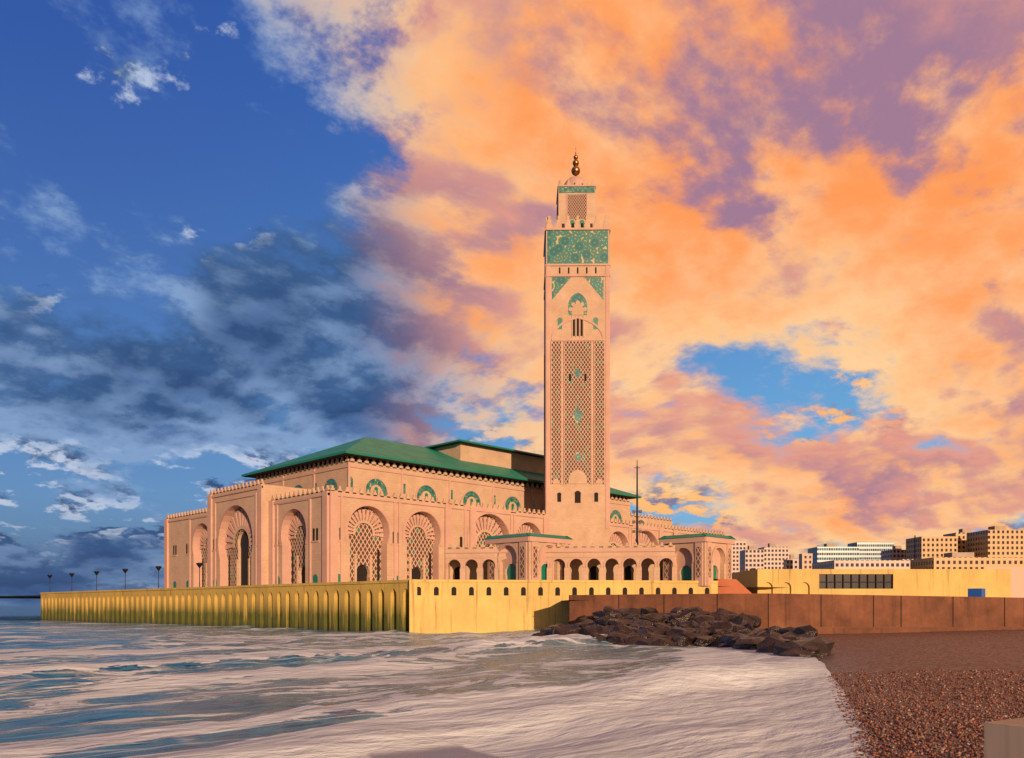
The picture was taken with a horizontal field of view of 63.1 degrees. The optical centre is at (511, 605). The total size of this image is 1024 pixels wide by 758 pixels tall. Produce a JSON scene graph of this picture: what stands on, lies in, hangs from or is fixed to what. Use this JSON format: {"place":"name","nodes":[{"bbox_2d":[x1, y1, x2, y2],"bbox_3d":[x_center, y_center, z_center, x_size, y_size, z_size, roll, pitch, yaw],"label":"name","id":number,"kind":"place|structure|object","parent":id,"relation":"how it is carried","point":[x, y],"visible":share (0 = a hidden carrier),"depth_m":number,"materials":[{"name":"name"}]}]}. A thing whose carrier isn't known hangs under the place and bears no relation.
{"place":"outdoors","nodes":[
{"label":"outdoors","id":0,"kind":"place"},
{"bbox_2d":[0,606,874,757],"bbox_3d":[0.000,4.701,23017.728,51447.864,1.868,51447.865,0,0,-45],"label":"sea water","id":1,"kind":"structure","parent":0,"point":[81,689],"depth_m":47.57,"materials":[{"name":"grey liquid"}]},
{"bbox_2d":[0,0,1023,605],"label":"sky","id":2,"kind":"structure","parent":0,"point":[238,237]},
{"bbox_2d":[732,526,1023,572],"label":"city skyline","id":3,"kind":"structure","parent":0,"point":[996,546],"depth_m":520.00,"materials":[{"name":"beige concrete"}]},
{"bbox_2d":[816,629,1023,673],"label":"pebble beach","id":4,"kind":"structure","parent":0,"point":[1002,650],"depth_m":87.18,"materials":[{"name":"brown gravel"}]},
{"bbox_2d":[532,606,834,656],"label":"armour rock","id":5,"kind":"object","parent":4,"relation":"on","point":[697,626],"visible":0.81,"depth_m":116.51,"materials":[{"name":"stone"}]},
{"bbox_2d":[825,669,1023,757],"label":"pebbles","id":6,"kind":"object","parent":4,"relation":"on","point":[938,691],"visible":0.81,"depth_m":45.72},
{"bbox_2d":[984,717,1023,757],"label":"concrete block","id":7,"kind":"structure","parent":4,"relation":"on","point":[1003,738],"depth_m":5.89,"materials":[{"name":"concrete"}]},
{"label":"city ground","id":8,"kind":"structure","parent":0,"visible":0},
{"bbox_2d":[0,533,755,633],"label":"sea wall","id":9,"kind":"structure","parent":8,"relation":"on","point":[517,582],"depth_m":175.84,"materials":[{"name":"yellow"}]},
{"bbox_2d":[94,571,98,590],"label":"lamp post","id":10,"kind":"object","parent":9,"relation":"on","point":[96,572],"visible":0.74,"depth_m":285.96,"materials":[{"name":"grey metal"}]},
{"bbox_2d":[122,568,127,589],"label":"lamp post","id":11,"kind":"object","parent":9,"relation":"on","point":[125,570],"visible":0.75,"depth_m":268.18,"materials":[{"name":"grey metal"}]},
{"bbox_2d":[155,566,161,587],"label":"lamp post","id":12,"kind":"object","parent":9,"relation":"on","point":[158,568],"visible":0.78,"depth_m":249.92,"materials":[{"name":"grey metal"}]},
{"bbox_2d":[196,562,202,586],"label":"lamp post","id":13,"kind":"object","parent":9,"relation":"on","point":[199,564],"visible":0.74,"depth_m":230.69,"materials":[{"name":"grey metal"}]},
{"bbox_2d":[164,437,726,587],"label":"mosque","id":14,"kind":"structure","parent":9,"relation":"on","point":[367,509],"depth_m":270.18,"materials":[{"name":"stone"}]},
{"bbox_2d":[543,179,610,545],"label":"minaret","id":15,"kind":"object","parent":9,"relation":"on","point":[576,254],"visible":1,"depth_m":296.06,"materials":[{"name":"stone"}]},
{"bbox_2d":[564,176,587,184],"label":"dome","id":16,"kind":"structure","parent":15,"relation":"on","point":[574,178],"depth_m":303.21,"materials":[{"name":"stone"}]},
{"bbox_2d":[571,149,579,175],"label":"finial","id":17,"kind":"object","parent":16,"relation":"on","point":[575,170],"visible":0.97,"depth_m":306.51,"materials":[{"name":"gold metal"}]},
{"bbox_2d":[632,460,641,544],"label":"floodlight mast","id":18,"kind":"object","parent":9,"relation":"on","point":[636,511],"visible":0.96,"depth_m":175.84,"materials":[{"name":"grey metal"}]},
{"bbox_2d":[569,567,1023,633],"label":"wall","id":19,"kind":"structure","parent":8,"relation":"on","point":[841,601],"depth_m":142.62,"materials":[{"name":"concrete"}]}
]}

